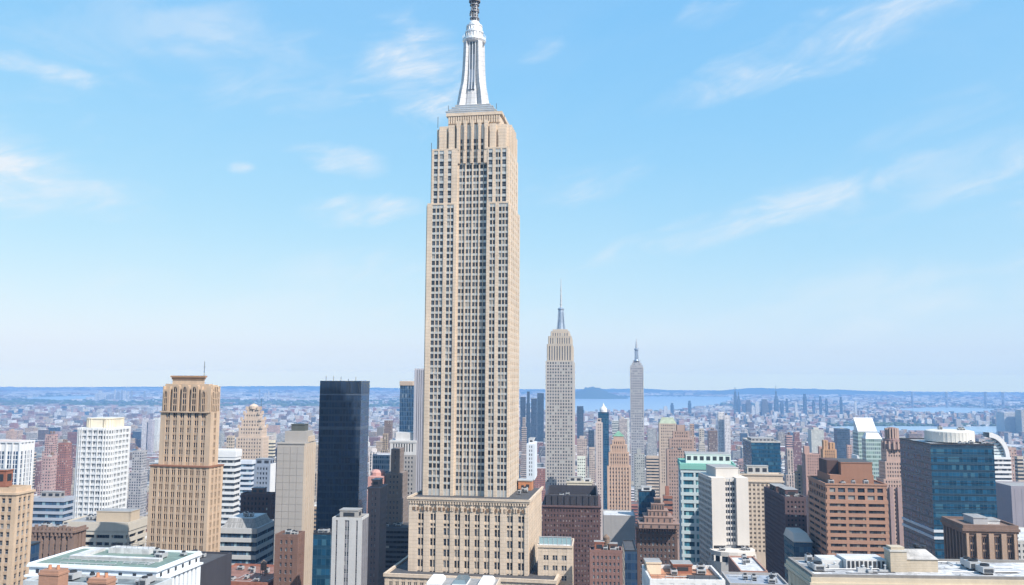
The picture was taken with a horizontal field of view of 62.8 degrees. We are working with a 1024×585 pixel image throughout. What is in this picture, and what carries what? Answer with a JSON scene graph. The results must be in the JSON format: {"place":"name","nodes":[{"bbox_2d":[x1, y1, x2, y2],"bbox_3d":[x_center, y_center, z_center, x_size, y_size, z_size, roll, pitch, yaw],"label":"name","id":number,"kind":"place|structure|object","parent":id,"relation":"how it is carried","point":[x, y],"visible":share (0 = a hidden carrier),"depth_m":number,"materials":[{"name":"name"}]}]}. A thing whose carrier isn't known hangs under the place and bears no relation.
{"place":"outdoors","nodes":[
{"label":"outdoors","id":0,"kind":"place"},
{"bbox_2d":[0,439,34,488],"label":"office tower","id":1,"kind":"structure","parent":0,"point":[17,456],"depth_m":689.93,"materials":[{"name":"concrete"}]},
{"bbox_2d":[0,469,35,584],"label":"apartment tower","id":2,"kind":"structure","parent":0,"point":[16,509],"depth_m":244.99,"materials":[{"name":"beige brick"}]},
{"bbox_2d":[30,541,40,561],"bbox_3d":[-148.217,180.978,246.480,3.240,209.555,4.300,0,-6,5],"label":"glass block","id":3,"kind":"structure","parent":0,"point":[34,552],"depth_m":257.13,"materials":[{"name":"glass"}]},
{"bbox_2d":[34,458,41,493],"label":"city building","id":4,"kind":"structure","parent":0,"point":[37,472],"depth_m":1630.63,"materials":[{"name":"concrete"}]},
{"bbox_2d":[37,431,57,495],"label":"stepped tower","id":5,"kind":"structure","parent":0,"point":[51,441],"depth_m":1326.18,"materials":[{"name":"concrete"}]},
{"bbox_2d":[41,451,57,490],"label":"city building","id":6,"kind":"structure","parent":0,"point":[49,472],"depth_m":978.61,"materials":[{"name":"concrete"}]},
{"bbox_2d":[32,490,73,526],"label":"office block","id":7,"kind":"structure","parent":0,"point":[54,507],"depth_m":548.58,"materials":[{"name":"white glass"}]},
{"bbox_2d":[38,564,69,584],"bbox_3d":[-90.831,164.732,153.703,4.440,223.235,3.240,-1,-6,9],"label":"chimney stack","id":8,"kind":"object","parent":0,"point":[51,575],"visible":1,"depth_m":163.80,"materials":[{"name":"orange brick"}]},
{"bbox_2d":[31,522,88,558],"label":"masonry block","id":9,"kind":"structure","parent":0,"point":[58,538],"depth_m":331.63,"materials":[{"name":"stone"}]},
{"bbox_2d":[55,439,72,495],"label":"city building","id":10,"kind":"structure","parent":0,"point":[64,471],"depth_m":1225.33,"materials":[{"name":"brick"}]},
{"bbox_2d":[27,395,138,399],"bbox_3d":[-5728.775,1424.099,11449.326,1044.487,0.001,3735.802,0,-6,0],"label":"water","id":11,"kind":"structure","parent":0,"point":[66,397],"depth_m":10884.14,"materials":[{"name":"blue liquid"}]},
{"bbox_2d":[23,570,172,584],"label":"building","id":12,"kind":"structure","parent":0,"point":[75,577],"depth_m":188.06,"materials":[{"name":"concrete"}]},
{"bbox_2d":[72,417,130,518],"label":"office tower","id":13,"kind":"structure","parent":0,"point":[102,463],"depth_m":631.58,"materials":[{"name":"white concrete"}]},
{"bbox_2d":[87,572,116,584],"bbox_3d":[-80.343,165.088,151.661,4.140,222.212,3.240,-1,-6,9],"label":"chimney stack","id":14,"kind":"object","parent":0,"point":[99,579],"visible":1,"depth_m":161.94,"materials":[{"name":"orange brick"}]},
{"bbox_2d":[63,508,147,547],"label":"office block","id":15,"kind":"structure","parent":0,"point":[109,526],"depth_m":421.13,"materials":[{"name":"beige concrete"}]},
{"bbox_2d":[24,542,202,584],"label":"white building","id":16,"kind":"structure","parent":0,"point":[179,567],"depth_m":236.89,"materials":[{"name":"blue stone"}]},
{"bbox_2d":[128,446,147,515],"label":"city building","id":17,"kind":"structure","parent":0,"point":[137,490],"depth_m":1124.14,"materials":[{"name":"concrete"}]},
{"bbox_2d":[141,418,148,449],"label":"slab building","id":18,"kind":"structure","parent":0,"point":[144,433],"depth_m":2859.01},
{"bbox_2d":[147,420,154,452],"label":"slab building","id":19,"kind":"structure","parent":0,"point":[150,437],"depth_m":2857.78,"materials":[{"name":"concrete"}]},
{"bbox_2d":[153,417,160,451],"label":"slab building","id":20,"kind":"structure","parent":0,"point":[157,433],"depth_m":2955.25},
{"bbox_2d":[3,386,399,389],"bbox_3d":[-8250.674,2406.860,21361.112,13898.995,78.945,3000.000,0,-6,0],"label":"hill","id":21,"kind":"structure","parent":0,"point":[282,387],"depth_m":20779.66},
{"bbox_2d":[191,549,231,584],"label":"building","id":22,"kind":"structure","parent":0,"point":[215,568],"depth_m":305.20,"materials":[{"name":"concrete"}]},
{"bbox_2d":[218,448,241,525],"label":"office tower","id":23,"kind":"structure","parent":0,"point":[229,459],"depth_m":550.54,"materials":[{"name":"white concrete"}]},
{"bbox_2d":[220,511,273,564],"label":"office block","id":24,"kind":"structure","parent":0,"point":[246,537],"depth_m":391.77,"materials":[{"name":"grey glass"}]},
{"bbox_2d":[238,459,255,513],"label":"office block","id":25,"kind":"structure","parent":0,"point":[246,482],"depth_m":629.27,"materials":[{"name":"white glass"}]},
{"bbox_2d":[231,560,273,584],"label":"building","id":26,"kind":"structure","parent":0,"point":[262,573],"depth_m":333.03,"materials":[{"name":"brick"}]},
{"bbox_2d":[240,487,274,518],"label":"brick block","id":27,"kind":"structure","parent":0,"point":[258,500],"depth_m":490.09,"materials":[{"name":"brick"}]},
{"bbox_2d":[253,457,275,491],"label":"office block","id":28,"kind":"structure","parent":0,"point":[264,472],"depth_m":550.94,"materials":[{"name":"concrete"}]},
{"bbox_2d":[273,529,304,584],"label":"brick block","id":29,"kind":"structure","parent":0,"point":[289,557],"depth_m":316.57,"materials":[{"name":"brick"}]},
{"bbox_2d":[273,423,315,584],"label":"office tower","id":30,"kind":"structure","parent":0,"point":[295,478],"depth_m":379.09,"materials":[{"name":"grey concrete"}]},
{"bbox_2d":[312,528,331,584],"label":"glass block","id":31,"kind":"structure","parent":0,"point":[321,558],"depth_m":340.70,"materials":[{"name":"glass"}]},
{"bbox_2d":[316,376,369,530],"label":"glass tower","id":32,"kind":"structure","parent":0,"point":[343,444],"depth_m":464.06,"materials":[{"name":"glass"}]},
{"bbox_2d":[330,507,368,584],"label":"apartment tower","id":33,"kind":"structure","parent":0,"point":[349,553],"depth_m":292.62,"materials":[{"name":"grey concrete"}]},
{"bbox_2d":[367,469,385,510],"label":"brick block","id":34,"kind":"structure","parent":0,"point":[378,473],"depth_m":556.64,"materials":[{"name":"pink brick"}]},
{"bbox_2d":[367,478,387,584],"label":"apartment tower","id":35,"kind":"structure","parent":0,"point":[377,509],"depth_m":391.69,"materials":[{"name":"brown brick"}]},
{"bbox_2d":[372,453,389,472],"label":"glass tower","id":36,"kind":"structure","parent":0,"point":[380,460],"depth_m":610.49,"materials":[{"name":"glass"}]},
{"bbox_2d":[399,381,413,431],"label":"glass tower","id":37,"kind":"structure","parent":0,"point":[406,417],"depth_m":693.92,"materials":[{"name":"blue glass"}]},
{"bbox_2d":[425,574,500,584],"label":"building","id":38,"kind":"structure","parent":0,"point":[438,579],"depth_m":260.41,"materials":[{"name":"concrete"}]},
{"bbox_2d":[0,387,1023,443],"bbox_3d":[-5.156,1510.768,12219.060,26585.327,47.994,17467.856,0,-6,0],"label":"distant houses","id":39,"kind":"structure","parent":0,"point":[68,414],"depth_m":6259.18,"materials":[{"name":"grey"}]},
{"bbox_2d":[0,392,1023,515],"bbox_3d":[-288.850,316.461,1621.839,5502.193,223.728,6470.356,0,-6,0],"label":"city buildings","id":40,"kind":"structure","parent":0,"point":[535,427],"depth_m":2611.93,"materials":[{"name":"concrete"}]},
{"bbox_2d":[0,0,1023,391],"label":"sky","id":41,"kind":"structure","parent":0,"point":[789,194],"materials":[{"name":"blue"}]},
{"bbox_2d":[2,388,1023,452],"bbox_3d":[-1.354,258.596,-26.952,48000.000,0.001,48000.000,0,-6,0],"label":"ground","id":42,"kind":"structure","parent":0,"point":[1016,446],"depth_m":9547.77,"materials":[{"name":"grey"}]},
{"bbox_2d":[146,361,223,551],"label":"art deco tower","id":43,"kind":"structure","parent":42,"relation":"on","point":[185,493],"depth_m":367.31,"materials":[{"name":"brown stone"}]},
{"bbox_2d":[150,413,219,551],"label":"window","id":44,"kind":"structure","parent":43,"relation":"in","point":[178,488],"depth_m":364.90,"materials":[{"name":"brown glass"}]},
{"bbox_2d":[236,399,268,464],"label":"art deco tower","id":45,"kind":"structure","parent":42,"relation":"on","point":[252,441],"depth_m":791.79,"materials":[{"name":"beige stone"}]},
{"bbox_2d":[385,521,408,571],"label":"office block","id":46,"kind":"structure","parent":42,"relation":"on","point":[397,536],"depth_m":419.38,"materials":[{"name":"black glass"}]},
{"bbox_2d":[386,447,408,524],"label":"brick tower","id":47,"kind":"structure","parent":42,"relation":"on","point":[397,492],"depth_m":433.90,"materials":[{"name":"grey brick"}]},
{"bbox_2d":[389,431,416,521],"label":"office tower","id":48,"kind":"structure","parent":42,"relation":"on","point":[405,440],"depth_m":551.65,"materials":[{"name":"grey concrete"}]},
{"bbox_2d":[413,369,423,491],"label":"office tower","id":49,"kind":"structure","parent":42,"relation":"on","point":[418,404],"depth_m":554.40,"materials":[{"name":"stone"}]},
{"bbox_2d":[383,0,559,584],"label":"art deco skyscraper","id":50,"kind":"structure","parent":42,"relation":"on","point":[475,506],"depth_m":360.49,"materials":[{"name":"stone"}]},
{"bbox_2d":[389,139,523,584],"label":"window","id":51,"kind":"structure","parent":50,"relation":"in","point":[501,215],"depth_m":360.47,"materials":[{"name":"grey glass"}]},
{"bbox_2d":[0,389,1023,443],"bbox_3d":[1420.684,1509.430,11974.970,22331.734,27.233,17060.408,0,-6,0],"label":"woodland","id":52,"kind":"object","parent":42,"relation":"on","point":[106,403],"visible":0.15,"depth_m":8586.91,"materials":[{"name":"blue plant"}]},
{"bbox_2d":[537,536,573,584],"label":"annex building","id":53,"kind":"structure","parent":42,"relation":"on","point":[555,556],"depth_m":335.92,"materials":[{"name":"stone"}]},
{"bbox_2d":[545,290,574,491],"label":"art deco skyscraper","id":54,"kind":"structure","parent":42,"relation":"on","point":[560,421],"depth_m":892.76,"materials":[{"name":"beige stone"}]},
{"bbox_2d":[547,362,571,486],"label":"window","id":55,"kind":"structure","parent":54,"relation":"in","point":[547,362],"depth_m":891.30,"materials":[{"name":"grey glass"}]},
{"bbox_2d":[607,427,630,509],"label":"art deco tower","id":56,"kind":"structure","parent":42,"relation":"on","point":[618,482],"depth_m":589.96,"materials":[{"name":"stone"}]},
{"bbox_2d":[610,442,628,509],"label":"window","id":57,"kind":"structure","parent":56,"relation":"in","point":[614,442],"depth_m":589.98,"materials":[{"name":"grey glass"}]},
{"bbox_2d":[630,338,643,479],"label":"art deco skyscraper","id":58,"kind":"structure","parent":42,"relation":"on","point":[637,403],"depth_m":1735.38,"materials":[{"name":"grey stone"}]},
{"bbox_2d":[631,361,642,479],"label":"window","id":59,"kind":"structure","parent":58,"relation":"in","point":[634,361],"depth_m":1735.31,"materials":[{"name":"glass"}]},
{"bbox_2d":[876,427,903,546],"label":"art deco tower","id":60,"kind":"structure","parent":42,"relation":"on","point":[890,468],"depth_m":551.45,"materials":[{"name":"brick"}]},
{"bbox_2d":[887,392,1023,407],"bbox_3d":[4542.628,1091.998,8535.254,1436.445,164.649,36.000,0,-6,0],"label":"suspension bridge","id":61,"kind":"structure","parent":42,"relation":"on","point":[912,400],"depth_m":8525.20,"materials":[{"name":"grey metal"}]},
{"bbox_2d":[995,412,1015,432],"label":"city building","id":62,"kind":"structure","parent":42,"relation":"on","point":[1005,422],"depth_m":4217.07,"materials":[{"name":"glass"}]},
{"bbox_2d":[1015,410,1023,433],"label":"city building","id":63,"kind":"structure","parent":42,"relation":"on","point":[1019,417],"depth_m":4151.24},
{"bbox_2d":[526,437,536,487],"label":"office tower","id":64,"kind":"structure","parent":0,"point":[531,458],"depth_m":591.44,"materials":[{"name":"concrete"}]},
{"bbox_2d":[542,485,600,584],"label":"brick block","id":65,"kind":"structure","parent":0,"point":[572,511],"depth_m":410.82,"materials":[{"name":"brick"}]},
{"bbox_2d":[545,509,597,584],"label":"window","id":66,"kind":"structure","parent":65,"relation":"in","point":[545,509],"depth_m":410.17,"materials":[{"name":"brown glass"}]},
{"bbox_2d":[566,476,592,484],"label":"masonry block","id":67,"kind":"structure","parent":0,"point":[575,480],"depth_m":629.20,"materials":[{"name":"concrete"}]},
{"bbox_2d":[577,406,583,437],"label":"slab building","id":68,"kind":"structure","parent":0,"point":[580,424],"depth_m":2465.11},
{"bbox_2d":[577,456,584,479],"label":"city building","id":69,"kind":"structure","parent":0,"point":[580,465],"depth_m":1029.69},
{"bbox_2d":[577,436,586,477],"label":"city building","id":70,"kind":"structure","parent":0,"point":[581,445],"depth_m":1471.70,"materials":[{"name":"concrete"}]},
{"bbox_2d":[589,447,594,484],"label":"slab building","id":71,"kind":"structure","parent":0,"point":[592,463],"depth_m":1227.06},
{"bbox_2d":[596,418,602,539],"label":"apartment tower","id":72,"kind":"structure","parent":0,"point":[599,454],"depth_m":836.80,"materials":[{"name":"brown stone"}]},
{"bbox_2d":[575,387,627,398],"bbox_3d":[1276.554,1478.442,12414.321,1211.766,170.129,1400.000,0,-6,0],"label":"hill","id":73,"kind":"structure","parent":0,"point":[591,393],"depth_m":12058.90,"materials":[{"name":"blue"}]},
{"bbox_2d":[521,389,683,392],"bbox_3d":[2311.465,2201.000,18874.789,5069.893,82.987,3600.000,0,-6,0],"label":"hill","id":74,"kind":"structure","parent":0,"point":[645,390],"depth_m":18153.57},
{"bbox_2d":[598,403,608,509],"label":"glass tower","id":75,"kind":"structure","parent":0,"point":[603,414],"depth_m":1331.48,"materials":[{"name":"blue glass"}]},
{"bbox_2d":[590,534,622,584],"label":"brick block","id":76,"kind":"structure","parent":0,"point":[606,564],"depth_m":321.06,"materials":[{"name":"brick"}]},
{"bbox_2d":[603,510,635,555],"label":"masonry block","id":77,"kind":"structure","parent":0,"point":[618,526],"depth_m":547.25,"materials":[{"name":"grey concrete"}]},
{"bbox_2d":[622,540,636,584],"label":"glass block","id":78,"kind":"structure","parent":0,"point":[629,551],"depth_m":340.64,"materials":[{"name":"glass"}]},
{"bbox_2d":[530,396,742,412],"bbox_3d":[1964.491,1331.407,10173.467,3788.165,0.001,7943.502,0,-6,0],"label":"water","id":79,"kind":"structure","parent":0,"point":[651,402],"depth_m":9914.92,"materials":[{"name":"blue liquid"}]},
{"bbox_2d":[634,449,644,500],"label":"city building","id":80,"kind":"structure","parent":0,"point":[639,468],"depth_m":1125.79,"materials":[{"name":"concrete"}]},
{"bbox_2d":[638,485,654,516],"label":"glass block","id":81,"kind":"structure","parent":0,"point":[646,494],"depth_m":549.12,"materials":[{"name":"blue glass"}]},
{"bbox_2d":[646,428,656,455],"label":"city building","id":82,"kind":"structure","parent":0,"point":[651,447],"depth_m":1868.57,"materials":[{"name":"concrete"}]},
{"bbox_2d":[646,456,658,496],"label":"city building","id":83,"kind":"structure","parent":0,"point":[652,471],"depth_m":983.57,"materials":[{"name":"concrete"}]},
{"bbox_2d":[634,497,679,584],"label":"brick block","id":84,"kind":"structure","parent":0,"point":[656,525],"depth_m":370.47,"materials":[{"name":"brick"}]},
{"bbox_2d":[658,417,676,501],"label":"masonry tower","id":85,"kind":"structure","parent":0,"point":[666,426],"depth_m":839.41,"materials":[{"name":"beige stone"}]},
{"bbox_2d":[663,486,672,515],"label":"city building","id":86,"kind":"structure","parent":0,"point":[667,501],"depth_m":604.43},
{"bbox_2d":[666,425,695,559],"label":"brick tower","id":87,"kind":"structure","parent":0,"point":[681,441],"depth_m":690.25,"materials":[{"name":"brick"}]},
{"bbox_2d":[669,432,690,538],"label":"window","id":88,"kind":"structure","parent":87,"relation":"in","point":[675,432],"depth_m":690.18,"materials":[{"name":"brown glass"}]},
{"bbox_2d":[642,558,724,584],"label":"stone building","id":89,"kind":"structure","parent":0,"point":[675,572],"depth_m":207.08,"materials":[{"name":"stone"}]},
{"bbox_2d":[677,451,735,564],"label":"glass tower","id":90,"kind":"structure","parent":0,"point":[691,464],"depth_m":512.18,"materials":[{"name":"glass"}]},
{"bbox_2d":[707,428,717,451],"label":"city building","id":91,"kind":"structure","parent":0,"point":[712,441],"depth_m":1720.15,"materials":[{"name":"concrete"}]},
{"bbox_2d":[717,412,723,451],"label":"slab building","id":92,"kind":"structure","parent":0,"point":[720,418],"depth_m":1871.65,"materials":[{"name":"glass"}]},
{"bbox_2d":[698,464,756,575],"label":"hotel tower","id":93,"kind":"structure","parent":0,"point":[723,512],"depth_m":392.66,"materials":[{"name":"concrete"}]},
{"bbox_2d":[724,413,730,453],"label":"slab building","id":94,"kind":"structure","parent":0,"point":[727,438],"depth_m":1852.85,"materials":[{"name":"concrete"}]},
{"bbox_2d":[728,554,767,572],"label":"building","id":95,"kind":"structure","parent":0,"point":[743,563],"depth_m":335.39,"materials":[{"name":"concrete"}]},
{"bbox_2d":[722,571,787,584],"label":"building","id":96,"kind":"structure","parent":0,"point":[751,578],"depth_m":234.73,"materials":[{"name":"concrete"}]},
{"bbox_2d":[742,437,780,472],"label":"glass block","id":97,"kind":"structure","parent":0,"point":[761,450],"depth_m":838.44,"materials":[{"name":"blue glass"}]},
{"bbox_2d":[740,465,784,568],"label":"apartment block","id":98,"kind":"structure","parent":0,"point":[759,477],"depth_m":490.12,"materials":[{"name":"concrete"}]},
{"bbox_2d":[746,484,767,551],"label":"window","id":99,"kind":"structure","parent":98,"relation":"in","point":[750,484],"depth_m":489.59,"materials":[{"name":"black glass"}]},
{"bbox_2d":[764,483,806,579],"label":"brick block","id":100,"kind":"structure","parent":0,"point":[784,506],"depth_m":433.58,"materials":[{"name":"brick"}]},
{"bbox_2d":[784,448,794,487],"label":"stepped tower","id":101,"kind":"structure","parent":0,"point":[789,477],"depth_m":980.65,"materials":[{"name":"concrete"}]},
{"bbox_2d":[792,432,801,470],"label":"stepped tower","id":102,"kind":"structure","parent":0,"point":[797,450],"depth_m":1866.09,"materials":[{"name":"concrete"}]},
{"bbox_2d":[784,527,812,582],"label":"glass block","id":103,"kind":"structure","parent":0,"point":[798,542],"depth_m":393.75,"materials":[{"name":"glass"}]},
{"bbox_2d":[794,465,802,494],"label":"city building","id":104,"kind":"structure","parent":0,"point":[798,479],"depth_m":801.50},
{"bbox_2d":[802,446,821,535],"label":"brick tower","id":105,"kind":"structure","parent":0,"point":[810,464],"depth_m":788.30,"materials":[{"name":"brown brick"}]},
{"bbox_2d":[808,427,823,452],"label":"city building","id":106,"kind":"structure","parent":0,"point":[815,436],"depth_m":2255.36,"materials":[{"name":"concrete"}]},
{"bbox_2d":[820,440,836,457],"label":"brick tower","id":107,"kind":"structure","parent":0,"point":[828,450],"depth_m":750.25,"materials":[{"name":"orange brick"}]},
{"bbox_2d":[670,388,990,395],"bbox_3d":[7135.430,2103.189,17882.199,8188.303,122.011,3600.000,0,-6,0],"label":"hill","id":108,"kind":"structure","parent":0,"point":[782,391],"depth_m":17079.49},
{"bbox_2d":[834,428,849,457],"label":"city building","id":109,"kind":"structure","parent":0,"point":[841,438],"depth_m":1766.34,"materials":[{"name":"glass"}]},
{"bbox_2d":[807,458,889,557],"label":"office tower","id":110,"kind":"structure","parent":0,"point":[848,509],"depth_m":377.92,"materials":[{"name":"brown brick"}]},
{"bbox_2d":[853,418,877,458],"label":"office tower","id":111,"kind":"structure","parent":0,"point":[863,425],"depth_m":845.52,"materials":[{"name":"white stone"}]},
{"bbox_2d":[862,432,881,479],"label":"office tower","id":112,"kind":"structure","parent":0,"point":[871,447],"depth_m":749.91,"materials":[{"name":"white glass"}]},
{"bbox_2d":[784,543,1023,584],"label":"stone building","id":113,"kind":"structure","parent":0,"point":[916,564],"depth_m":175.88,"materials":[{"name":"beige stone"}]},
{"bbox_2d":[824,424,996,433],"bbox_3d":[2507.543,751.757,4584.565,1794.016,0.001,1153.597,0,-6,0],"label":"water","id":114,"kind":"structure","parent":0,"point":[978,429],"depth_m":4736.31,"materials":[{"name":"blue liquid"}]},
{"bbox_2d":[893,407,993,412],"bbox_3d":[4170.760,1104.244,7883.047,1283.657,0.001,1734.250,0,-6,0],"label":"water","id":115,"kind":"structure","parent":0,"point":[948,409],"depth_m":7958.71,"materials":[{"name":"blue liquid"}]},
{"bbox_2d":[899,426,997,558],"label":"glass tower","id":116,"kind":"structure","parent":0,"point":[947,472],"depth_m":424.16,"materials":[{"name":"glass"}]},
{"bbox_2d":[940,513,1020,559],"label":"masonry building","id":117,"kind":"structure","parent":0,"point":[977,536],"depth_m":313.15,"materials":[{"name":"brown stone"}]},
{"bbox_2d":[983,432,1011,480],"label":"office tower","id":118,"kind":"structure","parent":0,"point":[1003,466],"depth_m":630.83,"materials":[{"name":"white glass"}]},
{"bbox_2d":[996,481,1023,526],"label":"concrete block","id":119,"kind":"structure","parent":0,"point":[1010,500],"depth_m":513.96,"materials":[{"name":"concrete"}]},
{"bbox_2d":[1014,456,1023,481],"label":"stepped tower","id":120,"kind":"structure","parent":0,"point":[1019,470],"depth_m":834.38,"materials":[{"name":"concrete"}]},
{"bbox_2d":[1017,527,1023,559],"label":"building","id":121,"kind":"structure","parent":0,"point":[1021,544],"depth_m":410.77,"materials":[{"name":"concrete"}]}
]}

